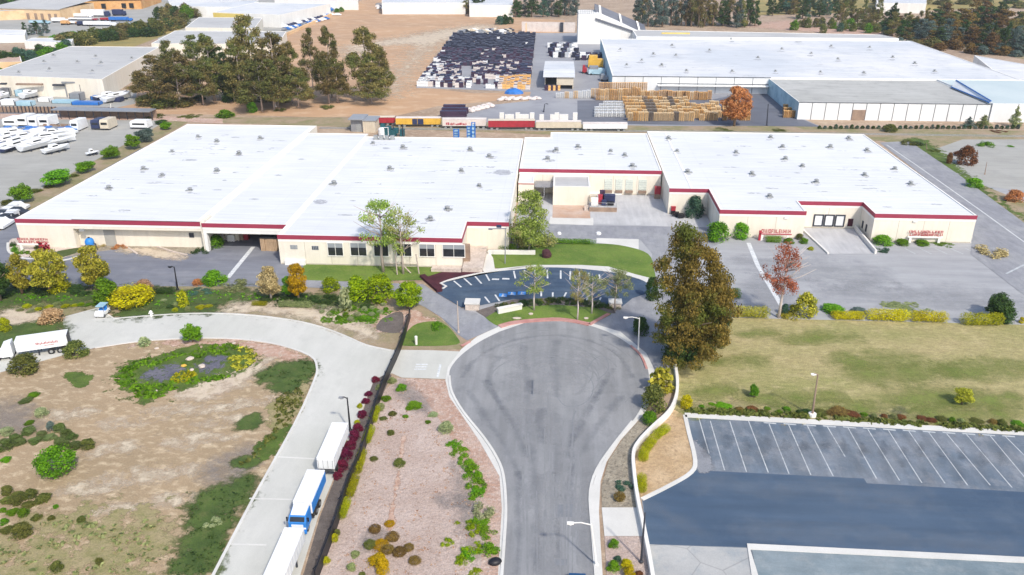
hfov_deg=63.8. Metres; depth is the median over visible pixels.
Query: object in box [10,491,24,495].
shrub
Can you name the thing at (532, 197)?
court tree
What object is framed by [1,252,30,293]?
yard tree
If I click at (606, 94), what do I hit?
pallet stack
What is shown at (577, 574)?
parked car
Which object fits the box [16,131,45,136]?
boat
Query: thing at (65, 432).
shrub
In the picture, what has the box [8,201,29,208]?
parked car
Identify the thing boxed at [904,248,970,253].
stall markings
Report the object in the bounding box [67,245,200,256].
worn apron
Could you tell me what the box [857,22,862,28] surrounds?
background bush
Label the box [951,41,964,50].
background bush
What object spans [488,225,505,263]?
street lamp
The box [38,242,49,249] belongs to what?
red flowers
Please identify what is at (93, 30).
background tree
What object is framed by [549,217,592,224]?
court apron
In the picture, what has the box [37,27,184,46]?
grass bank
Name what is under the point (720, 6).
background tree
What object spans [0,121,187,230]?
side bank
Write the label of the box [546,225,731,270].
side road
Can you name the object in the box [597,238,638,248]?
pavement edge
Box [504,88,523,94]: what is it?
tarp heap
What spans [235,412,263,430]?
grass patch
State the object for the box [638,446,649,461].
hedge
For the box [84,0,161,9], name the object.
warehouse
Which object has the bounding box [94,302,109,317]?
utility cart
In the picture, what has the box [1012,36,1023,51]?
background tree
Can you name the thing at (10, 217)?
parked car
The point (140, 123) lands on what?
van
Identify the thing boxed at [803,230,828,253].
ramp wall
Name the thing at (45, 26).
background tree
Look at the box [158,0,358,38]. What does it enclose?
industrial yard
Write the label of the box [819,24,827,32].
background bush
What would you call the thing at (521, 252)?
wall
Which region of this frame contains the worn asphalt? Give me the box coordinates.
[116,247,186,259]
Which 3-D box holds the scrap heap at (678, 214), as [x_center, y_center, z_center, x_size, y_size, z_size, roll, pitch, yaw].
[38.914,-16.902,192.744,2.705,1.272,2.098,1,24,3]
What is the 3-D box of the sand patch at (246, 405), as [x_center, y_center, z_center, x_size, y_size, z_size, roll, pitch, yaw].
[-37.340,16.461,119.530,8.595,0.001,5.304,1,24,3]
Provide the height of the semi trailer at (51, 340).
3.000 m
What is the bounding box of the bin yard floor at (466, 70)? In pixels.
[416,34,528,91]
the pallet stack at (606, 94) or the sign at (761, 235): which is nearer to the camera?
the sign at (761, 235)
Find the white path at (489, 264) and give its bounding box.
[483,251,494,271]
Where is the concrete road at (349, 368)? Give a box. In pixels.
[0,308,458,574]
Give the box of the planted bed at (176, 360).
[103,341,261,405]
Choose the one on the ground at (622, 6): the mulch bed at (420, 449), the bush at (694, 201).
the mulch bed at (420, 449)
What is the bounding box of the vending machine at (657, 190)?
[654,186,660,198]
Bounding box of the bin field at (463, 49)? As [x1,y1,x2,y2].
[430,31,535,66]
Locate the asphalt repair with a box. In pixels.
[555,504,572,516]
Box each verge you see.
[0,286,465,348]
[875,137,1023,221]
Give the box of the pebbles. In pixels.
[337,379,481,574]
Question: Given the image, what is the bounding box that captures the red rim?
[127,339,313,362]
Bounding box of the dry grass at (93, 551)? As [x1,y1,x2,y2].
[0,492,186,574]
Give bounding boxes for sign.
[17,238,49,250]
[758,229,791,240]
[907,230,942,242]
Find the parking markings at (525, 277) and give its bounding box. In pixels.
[454,270,600,302]
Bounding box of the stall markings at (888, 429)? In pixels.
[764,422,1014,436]
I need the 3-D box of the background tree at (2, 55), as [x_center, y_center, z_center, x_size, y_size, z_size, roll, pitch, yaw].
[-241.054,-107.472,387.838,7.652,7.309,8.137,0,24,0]
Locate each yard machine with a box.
[582,65,586,72]
[588,55,603,67]
[588,65,604,74]
[600,74,608,80]
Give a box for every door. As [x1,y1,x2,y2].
[103,230,116,245]
[356,124,361,131]
[463,243,469,262]
[604,179,612,189]
[615,179,622,189]
[625,179,632,189]
[638,179,646,189]
[812,214,823,225]
[823,214,834,226]
[834,215,845,226]
[847,219,853,225]
[851,110,865,119]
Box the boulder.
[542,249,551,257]
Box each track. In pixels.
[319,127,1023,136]
[339,24,501,100]
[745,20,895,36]
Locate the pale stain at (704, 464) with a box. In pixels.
[693,440,713,473]
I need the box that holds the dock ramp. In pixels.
[804,228,873,253]
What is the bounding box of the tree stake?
[394,250,397,274]
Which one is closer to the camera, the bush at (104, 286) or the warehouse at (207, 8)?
the bush at (104, 286)
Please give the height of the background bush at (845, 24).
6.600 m
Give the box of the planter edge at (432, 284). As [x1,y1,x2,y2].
[420,274,441,291]
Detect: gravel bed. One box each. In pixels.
[601,410,656,506]
[636,410,692,496]
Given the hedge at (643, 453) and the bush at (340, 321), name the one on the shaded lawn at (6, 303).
the bush at (340, 321)
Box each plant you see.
[440,537,454,546]
[445,439,463,448]
[449,446,467,457]
[454,555,467,565]
[457,452,473,464]
[460,546,473,557]
[461,461,479,472]
[462,469,482,482]
[462,550,476,561]
[465,476,487,488]
[465,523,479,537]
[468,492,478,500]
[468,567,482,574]
[469,541,482,554]
[470,516,490,529]
[471,487,485,497]
[472,501,495,520]
[478,524,497,540]
[479,541,500,557]
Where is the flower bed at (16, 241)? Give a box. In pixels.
[9,238,80,257]
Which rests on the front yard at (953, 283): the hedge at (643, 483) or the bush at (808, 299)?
the bush at (808, 299)
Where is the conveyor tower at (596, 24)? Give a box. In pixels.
[577,4,645,43]
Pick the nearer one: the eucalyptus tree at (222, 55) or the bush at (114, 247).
the bush at (114, 247)
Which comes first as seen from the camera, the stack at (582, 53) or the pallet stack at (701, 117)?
the pallet stack at (701, 117)
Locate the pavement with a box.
[591,408,642,574]
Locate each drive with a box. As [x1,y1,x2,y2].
[306,280,497,339]
[594,280,735,378]
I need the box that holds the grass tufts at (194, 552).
[170,476,250,574]
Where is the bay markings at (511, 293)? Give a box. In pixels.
[492,278,525,296]
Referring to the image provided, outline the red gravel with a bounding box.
[402,378,501,574]
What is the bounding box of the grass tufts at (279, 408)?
[239,387,303,464]
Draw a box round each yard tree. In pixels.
[0,262,10,300]
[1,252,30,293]
[21,248,67,288]
[71,245,110,289]
[255,266,282,299]
[281,276,290,295]
[285,263,306,299]
[389,281,423,308]
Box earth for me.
[0,339,315,574]
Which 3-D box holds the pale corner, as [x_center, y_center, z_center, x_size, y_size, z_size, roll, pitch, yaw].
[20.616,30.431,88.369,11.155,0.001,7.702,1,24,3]
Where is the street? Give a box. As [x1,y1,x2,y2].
[449,321,648,574]
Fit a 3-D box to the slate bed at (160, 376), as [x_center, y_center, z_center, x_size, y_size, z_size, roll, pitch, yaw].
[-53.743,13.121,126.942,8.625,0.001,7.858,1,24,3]
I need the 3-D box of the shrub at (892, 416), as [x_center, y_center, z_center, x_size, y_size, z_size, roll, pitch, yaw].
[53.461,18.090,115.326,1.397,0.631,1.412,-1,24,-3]
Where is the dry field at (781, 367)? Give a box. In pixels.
[664,318,1023,425]
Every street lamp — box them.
[567,521,598,565]
[623,316,639,349]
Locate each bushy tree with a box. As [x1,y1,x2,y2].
[6,182,33,199]
[39,168,71,184]
[75,161,95,171]
[100,145,120,157]
[124,134,140,146]
[133,128,153,140]
[159,122,171,128]
[984,292,1014,315]
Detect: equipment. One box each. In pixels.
[591,197,597,205]
[598,194,602,203]
[604,194,614,202]
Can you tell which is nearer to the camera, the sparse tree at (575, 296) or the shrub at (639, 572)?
the shrub at (639, 572)
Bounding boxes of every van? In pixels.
[2,115,17,125]
[16,113,35,125]
[27,114,44,125]
[38,114,58,125]
[69,117,87,130]
[90,117,104,128]
[99,116,117,129]
[130,119,152,127]
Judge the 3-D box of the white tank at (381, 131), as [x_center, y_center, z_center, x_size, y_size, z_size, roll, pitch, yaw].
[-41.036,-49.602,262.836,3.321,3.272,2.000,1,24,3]
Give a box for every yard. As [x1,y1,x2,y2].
[0,90,136,107]
[0,148,303,317]
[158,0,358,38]
[441,33,817,125]
[463,176,1023,324]
[577,94,817,126]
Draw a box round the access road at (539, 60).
[529,33,548,91]
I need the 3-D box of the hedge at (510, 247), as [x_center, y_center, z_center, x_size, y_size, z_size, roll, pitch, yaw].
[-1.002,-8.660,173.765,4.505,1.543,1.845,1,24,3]
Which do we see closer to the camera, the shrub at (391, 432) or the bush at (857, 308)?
the shrub at (391, 432)
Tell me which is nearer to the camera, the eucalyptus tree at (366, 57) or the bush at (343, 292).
the bush at (343, 292)
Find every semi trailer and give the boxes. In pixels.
[14,329,70,354]
[263,527,304,574]
[293,469,325,517]
[316,422,348,472]
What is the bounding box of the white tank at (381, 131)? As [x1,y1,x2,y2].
[378,127,388,135]
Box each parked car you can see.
[0,214,16,218]
[0,216,14,222]
[0,218,11,224]
[0,221,8,228]
[1,213,18,216]
[4,211,17,215]
[6,209,19,214]
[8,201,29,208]
[10,206,29,214]
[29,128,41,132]
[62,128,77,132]
[569,573,585,574]
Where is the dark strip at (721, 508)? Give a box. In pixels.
[643,470,1023,556]
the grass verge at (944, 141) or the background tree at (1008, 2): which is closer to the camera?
the grass verge at (944, 141)
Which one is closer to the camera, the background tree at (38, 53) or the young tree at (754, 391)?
the young tree at (754, 391)
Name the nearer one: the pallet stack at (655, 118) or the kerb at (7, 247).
the kerb at (7, 247)
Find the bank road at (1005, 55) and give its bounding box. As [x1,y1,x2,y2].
[926,39,1023,58]
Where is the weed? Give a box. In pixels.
[202,516,222,527]
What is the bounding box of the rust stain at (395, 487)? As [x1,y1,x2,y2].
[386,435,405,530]
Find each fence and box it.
[0,106,113,112]
[312,308,410,574]
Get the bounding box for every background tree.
[0,52,6,58]
[6,52,23,60]
[10,46,24,56]
[15,48,27,60]
[21,22,28,34]
[24,49,37,60]
[28,25,34,34]
[31,21,39,33]
[31,50,44,58]
[34,43,46,53]
[37,26,43,35]
[39,47,52,53]
[41,20,50,32]
[53,33,64,40]
[54,42,68,48]
[60,38,73,48]
[62,31,75,43]
[74,30,91,45]
[76,29,97,45]
[85,26,103,40]
[93,29,109,41]
[105,28,119,40]
[106,25,121,37]
[110,30,128,40]
[115,22,130,37]
[126,27,143,37]
[128,22,139,36]
[136,19,147,35]
[138,27,157,36]
[147,17,154,22]
[149,19,165,35]
[152,7,165,18]
[157,6,169,18]
[160,17,176,30]
[163,3,171,12]
[163,18,174,30]
[170,5,178,15]
[170,15,185,28]
[178,12,190,24]
[179,4,194,18]
[192,8,201,17]
[463,0,468,13]
[510,1,521,16]
[512,0,523,16]
[521,0,530,15]
[526,0,537,16]
[530,0,540,14]
[537,0,549,16]
[546,0,557,15]
[554,0,563,16]
[561,0,570,14]
[563,0,574,15]
[571,0,580,14]
[632,0,644,22]
[633,0,649,23]
[642,0,654,26]
[651,0,660,24]
[655,0,669,26]
[663,0,679,25]
[668,1,679,24]
[674,0,686,25]
[677,0,691,25]
[686,0,699,26]
[695,0,704,27]
[695,0,713,25]
[707,0,719,25]
[715,0,731,25]
[718,0,723,24]
[724,0,735,24]
[730,0,744,27]
[733,0,748,25]
[741,0,757,25]
[750,0,761,25]
[765,0,774,12]
[767,0,778,15]
[776,0,783,13]
[782,0,792,13]
[787,0,799,14]
[796,0,809,18]
[804,0,811,18]
[808,0,815,13]
[811,0,826,16]
[823,0,833,14]
[831,0,838,11]
[833,4,841,17]
[835,2,845,22]
[839,0,849,23]
[840,0,852,6]
[843,0,858,20]
[854,8,863,24]
[859,0,868,22]
[860,8,874,26]
[869,6,878,23]
[873,0,884,23]
[878,10,901,29]
[880,12,889,28]
[883,11,901,35]
[888,2,897,28]
[894,20,913,39]
[897,27,915,40]
[905,15,916,28]
[909,19,919,32]
[912,20,937,39]
[913,18,928,38]
[916,10,924,23]
[924,7,930,20]
[924,29,941,39]
[928,15,938,28]
[929,27,947,44]
[930,9,945,28]
[932,0,952,4]
[932,4,951,26]
[936,2,954,25]
[936,28,952,40]
[941,12,961,31]
[941,18,955,37]
[946,16,960,36]
[950,30,964,44]
[952,11,962,27]
[953,0,973,4]
[954,27,967,43]
[955,19,971,43]
[958,9,980,26]
[961,26,980,43]
[968,0,981,19]
[972,6,986,27]
[975,0,993,24]
[975,23,994,46]
[977,26,988,42]
[979,6,999,30]
[982,13,1005,30]
[982,32,1002,52]
[994,8,1013,26]
[995,1,1009,27]
[999,26,1011,45]
[999,28,1014,46]
[1001,11,1017,26]
[1002,0,1022,3]
[1003,25,1009,52]
[1009,19,1020,27]
[1010,26,1019,51]
[1011,1,1023,8]
[1011,25,1023,48]
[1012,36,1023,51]
[1014,11,1023,24]
[1015,11,1023,32]
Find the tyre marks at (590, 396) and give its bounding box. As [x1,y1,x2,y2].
[556,356,608,435]
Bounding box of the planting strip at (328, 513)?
[303,374,390,574]
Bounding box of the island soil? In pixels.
[476,297,614,316]
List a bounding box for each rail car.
[379,116,395,124]
[396,116,440,126]
[442,117,486,127]
[488,119,534,129]
[536,120,580,129]
[582,122,627,130]
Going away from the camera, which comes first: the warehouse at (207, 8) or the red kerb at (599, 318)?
the red kerb at (599, 318)
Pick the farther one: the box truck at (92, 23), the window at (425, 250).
the box truck at (92, 23)
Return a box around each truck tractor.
[0,338,15,359]
[286,504,314,533]
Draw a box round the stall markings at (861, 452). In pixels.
[699,419,1023,487]
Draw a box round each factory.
[600,32,1020,93]
[632,30,898,40]
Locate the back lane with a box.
[0,112,58,113]
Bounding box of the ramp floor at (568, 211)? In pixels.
[552,205,589,217]
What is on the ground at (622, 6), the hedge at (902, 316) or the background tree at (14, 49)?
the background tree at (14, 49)
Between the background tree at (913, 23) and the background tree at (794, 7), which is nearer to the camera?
the background tree at (913, 23)
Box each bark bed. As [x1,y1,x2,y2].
[367,310,436,332]
[376,312,403,332]
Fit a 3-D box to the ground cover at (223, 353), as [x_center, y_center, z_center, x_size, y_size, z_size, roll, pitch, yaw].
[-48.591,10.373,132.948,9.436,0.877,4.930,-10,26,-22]
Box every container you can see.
[0,87,11,95]
[0,98,18,104]
[14,89,24,96]
[15,100,35,105]
[37,97,53,101]
[51,99,78,103]
[68,91,85,99]
[71,100,102,104]
[113,96,123,101]
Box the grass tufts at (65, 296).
[0,290,306,306]
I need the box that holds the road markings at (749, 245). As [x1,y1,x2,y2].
[228,243,782,305]
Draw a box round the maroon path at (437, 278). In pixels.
[428,271,483,287]
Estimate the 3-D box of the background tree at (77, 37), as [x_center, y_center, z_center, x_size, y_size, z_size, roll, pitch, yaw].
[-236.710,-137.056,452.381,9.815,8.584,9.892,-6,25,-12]
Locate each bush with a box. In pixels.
[0,317,11,332]
[1,284,38,298]
[5,352,40,377]
[28,286,61,295]
[31,443,76,481]
[36,307,67,324]
[47,275,71,293]
[61,339,89,359]
[63,283,93,296]
[92,276,117,304]
[106,282,154,309]
[111,244,127,249]
[134,95,154,106]
[134,279,153,293]
[137,336,150,347]
[150,92,178,108]
[154,119,168,124]
[169,97,195,107]
[175,289,189,307]
[188,287,213,295]
[190,246,212,253]
[192,95,205,100]
[192,279,203,286]
[200,269,229,286]
[210,234,224,248]
[219,83,235,102]
[220,278,246,291]
[249,88,270,102]
[259,292,296,306]
[293,293,321,304]
[317,293,340,305]
[320,305,358,324]
[321,277,340,292]
[338,286,352,312]
[345,293,374,308]
[346,275,370,302]
[356,307,392,323]
[365,273,394,303]
[431,321,446,330]
[495,15,502,24]
[502,14,509,24]
[508,17,513,23]
[516,218,546,247]
[614,491,625,501]
[615,480,633,491]
[632,315,649,336]
[641,384,667,414]
[641,410,657,425]
[645,277,658,300]
[648,366,674,393]
[660,332,688,364]
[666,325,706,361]
[680,394,692,408]
[685,195,705,218]
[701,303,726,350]
[706,221,730,243]
[727,287,740,297]
[732,222,750,240]
[777,311,800,320]
[781,304,788,313]
[789,19,798,29]
[789,291,818,318]
[804,17,812,27]
[812,18,818,26]
[817,17,826,26]
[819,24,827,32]
[819,303,845,313]
[827,17,835,28]
[836,22,844,31]
[839,20,847,29]
[847,17,855,28]
[849,22,856,31]
[849,306,869,315]
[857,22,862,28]
[863,23,873,32]
[872,24,879,32]
[873,23,881,32]
[879,301,933,317]
[912,39,924,44]
[922,38,941,48]
[932,42,948,50]
[946,38,960,48]
[946,152,952,163]
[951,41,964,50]
[963,41,975,53]
[965,177,983,187]
[967,46,985,54]
[974,243,1008,258]
[975,45,989,54]
[987,47,1002,54]
[989,304,1017,324]
[994,42,1009,51]
[996,46,1013,55]
[1004,189,1023,202]
[1007,50,1023,56]
[1018,317,1023,323]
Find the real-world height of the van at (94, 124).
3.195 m
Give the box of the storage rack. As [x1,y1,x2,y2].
[218,233,226,239]
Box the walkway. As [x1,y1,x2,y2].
[449,265,648,280]
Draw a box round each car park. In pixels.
[436,267,651,306]
[642,418,1023,562]
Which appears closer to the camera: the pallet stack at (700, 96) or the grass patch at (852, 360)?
the grass patch at (852, 360)
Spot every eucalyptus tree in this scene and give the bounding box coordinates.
[123,72,150,94]
[129,54,180,100]
[146,49,210,103]
[155,39,179,93]
[175,34,205,94]
[181,59,220,104]
[187,33,222,100]
[209,46,235,98]
[217,38,257,103]
[219,62,241,100]
[223,14,269,80]
[231,54,282,111]
[251,31,298,106]
[252,58,294,109]
[277,41,309,103]
[279,67,316,108]
[297,28,321,97]
[313,52,342,103]
[317,25,348,97]
[324,58,352,102]
[342,26,392,99]
[349,62,391,103]
[372,46,396,98]
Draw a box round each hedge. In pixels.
[152,286,175,293]
[251,300,267,305]
[278,300,313,307]
[339,496,351,519]
[346,473,359,496]
[355,448,366,473]
[362,424,375,443]
[370,405,380,420]
[498,243,516,249]
[548,238,596,243]
[637,472,647,492]
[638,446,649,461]
[641,434,658,451]
[652,423,670,438]
[665,397,1023,436]
[733,305,770,318]
[765,235,781,242]
[830,310,865,319]
[864,308,911,321]
[909,310,949,322]
[959,311,1005,324]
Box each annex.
[518,174,534,201]
[553,175,589,205]
[767,79,990,121]
[937,79,1023,122]
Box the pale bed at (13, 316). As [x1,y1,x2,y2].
[0,308,40,324]
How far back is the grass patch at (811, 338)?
137.22 m
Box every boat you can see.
[0,91,9,98]
[0,128,33,133]
[0,131,22,135]
[0,134,36,146]
[0,135,22,142]
[0,138,31,151]
[15,136,57,151]
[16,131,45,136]
[18,89,38,99]
[26,132,75,139]
[40,143,69,153]
[44,135,75,146]
[47,128,70,133]
[85,148,98,155]
[92,90,126,99]
[99,91,130,102]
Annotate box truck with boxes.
[28,20,50,23]
[51,17,67,22]
[60,20,70,24]
[68,17,98,20]
[73,13,93,17]
[76,21,83,25]
[80,9,110,16]
[83,21,116,25]
[100,17,109,20]
[108,17,132,21]
[111,9,126,15]
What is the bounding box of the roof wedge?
[951,80,991,102]
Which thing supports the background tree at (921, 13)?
on the ground at (622, 6)
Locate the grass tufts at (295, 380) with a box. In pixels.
[260,361,314,393]
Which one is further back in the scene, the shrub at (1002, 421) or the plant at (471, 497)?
the shrub at (1002, 421)
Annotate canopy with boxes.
[50,107,156,119]
[534,181,552,195]
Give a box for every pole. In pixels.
[457,301,459,332]
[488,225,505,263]
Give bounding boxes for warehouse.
[0,0,93,19]
[0,10,25,19]
[0,29,27,42]
[0,46,159,97]
[0,55,21,68]
[14,124,316,249]
[24,38,74,48]
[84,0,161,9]
[151,31,286,57]
[167,0,258,16]
[185,17,263,30]
[201,133,367,250]
[213,2,330,27]
[274,0,358,9]
[277,136,523,271]
[382,0,468,13]
[469,0,512,16]
[519,132,661,194]
[647,131,977,242]
[875,0,926,13]
[973,55,1023,79]
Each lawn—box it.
[0,283,377,318]
[0,312,72,347]
[299,264,431,280]
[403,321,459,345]
[486,305,610,325]
[491,243,654,278]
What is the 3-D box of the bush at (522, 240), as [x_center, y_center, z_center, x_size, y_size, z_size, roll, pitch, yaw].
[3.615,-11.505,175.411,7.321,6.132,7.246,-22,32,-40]
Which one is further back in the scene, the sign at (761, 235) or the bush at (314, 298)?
the sign at (761, 235)
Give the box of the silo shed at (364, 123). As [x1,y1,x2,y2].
[348,114,379,132]
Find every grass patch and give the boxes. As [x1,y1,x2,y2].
[63,371,93,387]
[111,303,236,318]
[163,472,261,574]
[230,455,261,468]
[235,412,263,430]
[253,424,292,461]
[254,357,319,393]
[264,380,309,429]
[692,386,733,396]
[741,331,773,335]
[746,392,837,403]
[788,334,834,342]
[788,400,874,411]
[836,353,884,367]
[852,365,949,382]
[890,389,955,409]
[911,407,1011,420]
[944,361,1023,378]
[946,393,1020,408]
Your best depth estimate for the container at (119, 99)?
313.25 m
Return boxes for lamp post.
[168,266,178,289]
[338,396,351,431]
[639,512,645,563]
[809,373,818,417]
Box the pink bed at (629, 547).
[605,536,648,574]
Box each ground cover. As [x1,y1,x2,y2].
[114,351,230,398]
[170,370,196,382]
[182,343,238,363]
[227,345,256,370]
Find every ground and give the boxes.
[0,0,1023,574]
[756,0,1023,14]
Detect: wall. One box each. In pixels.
[286,12,333,35]
[488,250,534,254]
[496,303,522,313]
[522,22,574,31]
[631,358,678,574]
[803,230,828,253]
[854,225,876,253]
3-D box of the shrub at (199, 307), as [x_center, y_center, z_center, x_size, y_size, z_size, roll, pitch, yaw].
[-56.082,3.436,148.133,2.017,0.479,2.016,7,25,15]
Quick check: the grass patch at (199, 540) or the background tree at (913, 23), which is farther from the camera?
the background tree at (913, 23)
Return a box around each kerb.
[6,242,79,260]
[95,337,317,574]
[113,313,391,350]
[156,246,187,254]
[440,266,646,288]
[445,317,654,574]
[448,375,506,574]
[498,317,589,327]
[588,313,609,324]
[588,420,632,574]
[630,345,647,368]
[640,415,696,500]
[684,413,1023,434]
[747,543,1023,574]
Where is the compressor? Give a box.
[380,123,404,136]
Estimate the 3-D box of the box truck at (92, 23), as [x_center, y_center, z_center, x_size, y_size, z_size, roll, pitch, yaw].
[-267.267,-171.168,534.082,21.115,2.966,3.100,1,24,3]
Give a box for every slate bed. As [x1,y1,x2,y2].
[139,364,191,382]
[194,355,227,373]
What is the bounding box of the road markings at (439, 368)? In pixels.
[414,364,441,376]
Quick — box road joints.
[63,308,315,545]
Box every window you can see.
[0,83,64,85]
[327,242,343,256]
[349,242,366,256]
[373,243,388,256]
[396,243,411,256]
[419,244,434,256]
[442,244,464,257]
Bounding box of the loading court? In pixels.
[538,194,710,226]
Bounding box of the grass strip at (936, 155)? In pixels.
[903,137,1023,220]
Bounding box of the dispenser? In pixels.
[671,206,675,214]
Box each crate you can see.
[227,234,234,241]
[243,234,249,239]
[550,114,554,119]
[555,112,558,119]
[559,114,563,119]
[573,112,576,119]
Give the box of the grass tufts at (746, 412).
[684,407,1023,431]
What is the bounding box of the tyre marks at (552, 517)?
[490,330,639,574]
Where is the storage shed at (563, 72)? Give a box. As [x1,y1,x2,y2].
[543,61,574,88]
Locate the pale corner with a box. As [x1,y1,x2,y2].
[650,544,750,574]
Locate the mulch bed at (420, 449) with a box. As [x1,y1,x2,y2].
[320,378,484,574]
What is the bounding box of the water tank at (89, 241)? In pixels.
[85,237,97,249]
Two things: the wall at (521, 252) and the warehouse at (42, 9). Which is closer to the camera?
the wall at (521, 252)
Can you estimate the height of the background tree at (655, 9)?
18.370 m
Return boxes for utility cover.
[488,557,501,565]
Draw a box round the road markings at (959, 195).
[887,145,1023,241]
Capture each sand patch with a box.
[45,408,96,419]
[58,481,118,495]
[89,440,136,458]
[90,503,137,514]
[100,415,168,428]
[101,467,178,484]
[141,403,192,413]
[148,464,213,475]
[152,492,197,506]
[161,431,236,450]
[174,357,275,401]
[180,404,245,414]
[198,413,243,426]
[221,298,378,338]
[234,396,273,406]
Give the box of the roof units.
[373,135,394,139]
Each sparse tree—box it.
[353,198,403,271]
[379,209,424,273]
[514,264,551,310]
[563,269,591,319]
[580,272,607,313]
[600,267,634,310]
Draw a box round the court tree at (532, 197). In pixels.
[507,189,559,249]
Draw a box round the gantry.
[61,81,74,96]
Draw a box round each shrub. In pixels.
[0,199,12,205]
[0,426,13,436]
[0,438,16,452]
[0,456,11,462]
[0,496,12,505]
[0,518,8,525]
[0,525,11,534]
[1,485,13,495]
[5,508,18,516]
[7,494,22,506]
[9,433,21,440]
[9,520,33,539]
[10,245,17,251]
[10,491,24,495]
[14,249,26,253]
[14,437,27,446]
[16,508,29,517]
[18,397,33,404]
[20,425,36,436]
[21,488,38,500]
[21,500,34,508]
[22,303,31,308]
[23,420,34,425]
[26,391,40,397]
[27,436,42,445]
[30,513,42,521]
[31,188,42,192]
[34,407,48,418]
[34,492,52,504]
[36,430,47,437]
[42,433,57,441]
[45,421,54,430]
[47,515,55,521]
[49,560,64,573]
[53,422,65,433]
[55,439,70,448]
[60,428,72,438]
[66,432,78,440]
[66,440,80,449]
[76,515,85,522]
[79,438,95,449]
[94,557,103,565]
[143,113,164,118]
[176,114,202,118]
[195,304,204,309]
[214,109,235,118]
[245,102,257,112]
[320,104,334,109]
[323,556,330,565]
[332,533,338,541]
[333,471,342,480]
[337,459,348,471]
[340,447,353,460]
[344,439,356,449]
[345,562,355,571]
[348,430,360,440]
[350,550,359,558]
[352,423,363,430]
[356,410,367,418]
[361,398,369,403]
[363,539,375,549]
[364,391,372,396]
[366,552,385,567]
[368,523,380,533]
[369,456,377,460]
[371,376,379,382]
[372,538,389,551]
[375,557,389,574]
[377,403,384,410]
[380,543,394,555]
[381,395,390,401]
[384,519,394,526]
[385,530,400,541]
[387,377,396,383]
[387,429,394,435]
[388,411,396,416]
[392,546,406,556]
[393,458,405,467]
[396,383,406,391]
[404,543,413,551]
[405,400,422,410]
[408,555,422,565]
[428,411,438,416]
[437,420,453,434]
[520,299,532,305]
[530,298,543,305]
[538,298,551,304]
[545,296,557,302]
[556,296,569,303]
[565,297,576,304]
[580,299,590,306]
[590,299,603,308]
[606,560,621,573]
[608,538,618,548]
[614,555,621,561]
[621,558,633,568]
[623,566,635,574]
[635,570,643,574]
[713,127,732,130]
[714,401,733,408]
[746,405,757,412]
[772,128,784,131]
[783,238,794,243]
[796,233,803,239]
[800,238,807,243]
[814,408,828,417]
[826,405,849,416]
[846,409,860,417]
[872,234,893,246]
[875,247,889,252]
[883,123,897,132]
[889,413,897,419]
[894,238,909,245]
[897,414,906,419]
[900,139,918,145]
[909,141,925,145]
[914,239,929,246]
[916,415,926,421]
[926,417,937,423]
[931,242,953,246]
[935,416,946,422]
[962,117,974,125]
[970,417,984,424]
[973,114,991,125]
[977,141,994,147]
[988,418,997,423]
[997,418,1007,424]
[1009,106,1022,126]
[1010,420,1023,426]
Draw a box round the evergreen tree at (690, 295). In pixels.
[648,221,744,371]
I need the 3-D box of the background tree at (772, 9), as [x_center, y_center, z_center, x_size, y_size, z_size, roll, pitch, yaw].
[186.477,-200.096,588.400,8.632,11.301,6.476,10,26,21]
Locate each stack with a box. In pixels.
[259,234,278,250]
[428,81,432,86]
[435,81,439,86]
[440,110,444,116]
[444,110,448,116]
[453,110,457,116]
[462,110,466,116]
[466,82,470,87]
[476,78,480,83]
[558,52,564,57]
[565,52,570,57]
[579,52,589,58]
[596,88,599,99]
[598,82,602,94]
[600,89,604,99]
[605,88,608,99]
[609,89,613,99]
[613,89,617,99]
[618,88,622,99]
[623,88,626,96]
[627,112,632,120]
[631,86,636,98]
[633,111,637,120]
[636,88,640,97]
[638,82,642,94]
[638,111,642,120]
[643,82,646,92]
[643,111,647,120]
[648,111,653,120]
[653,112,658,120]
[658,112,663,120]
[663,112,668,120]
[668,112,673,120]
[673,111,678,120]
[676,91,680,96]
[679,111,683,120]
[684,112,688,120]
[685,91,689,98]
[689,91,693,99]
[689,111,694,120]
[694,91,698,99]
[694,109,698,117]
[698,92,702,99]
[699,114,704,120]
[703,92,707,99]
[704,111,708,120]
[707,90,711,98]
[709,112,713,119]
[713,112,717,120]
[782,110,788,117]
[788,110,792,117]
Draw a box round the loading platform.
[584,194,616,211]
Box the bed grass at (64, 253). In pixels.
[56,248,77,256]
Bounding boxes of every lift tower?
[453,129,459,137]
[467,126,470,137]
[471,122,475,137]
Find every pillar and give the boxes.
[464,298,480,310]
[608,298,621,307]
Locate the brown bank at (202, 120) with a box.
[0,114,222,123]
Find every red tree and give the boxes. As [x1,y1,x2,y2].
[719,85,753,125]
[760,241,815,317]
[956,145,978,165]
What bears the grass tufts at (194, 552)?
on the grass patch at (199, 540)
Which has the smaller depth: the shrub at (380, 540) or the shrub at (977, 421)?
the shrub at (380, 540)
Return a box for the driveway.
[602,507,641,535]
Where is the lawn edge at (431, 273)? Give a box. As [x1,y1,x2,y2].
[426,272,442,289]
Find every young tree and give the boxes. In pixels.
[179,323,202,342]
[750,383,759,396]
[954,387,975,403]
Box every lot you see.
[0,0,267,38]
[0,119,158,208]
[752,550,1023,574]
[938,139,1023,190]
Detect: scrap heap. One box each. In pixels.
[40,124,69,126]
[672,211,684,217]
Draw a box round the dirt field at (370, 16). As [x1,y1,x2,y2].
[118,0,564,116]
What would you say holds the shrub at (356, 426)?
on the planting strip at (328, 513)
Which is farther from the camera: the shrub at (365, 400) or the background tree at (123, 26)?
the background tree at (123, 26)
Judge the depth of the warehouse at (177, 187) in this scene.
191.63 m
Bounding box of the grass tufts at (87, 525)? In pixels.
[0,514,168,574]
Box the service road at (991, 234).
[881,141,1023,294]

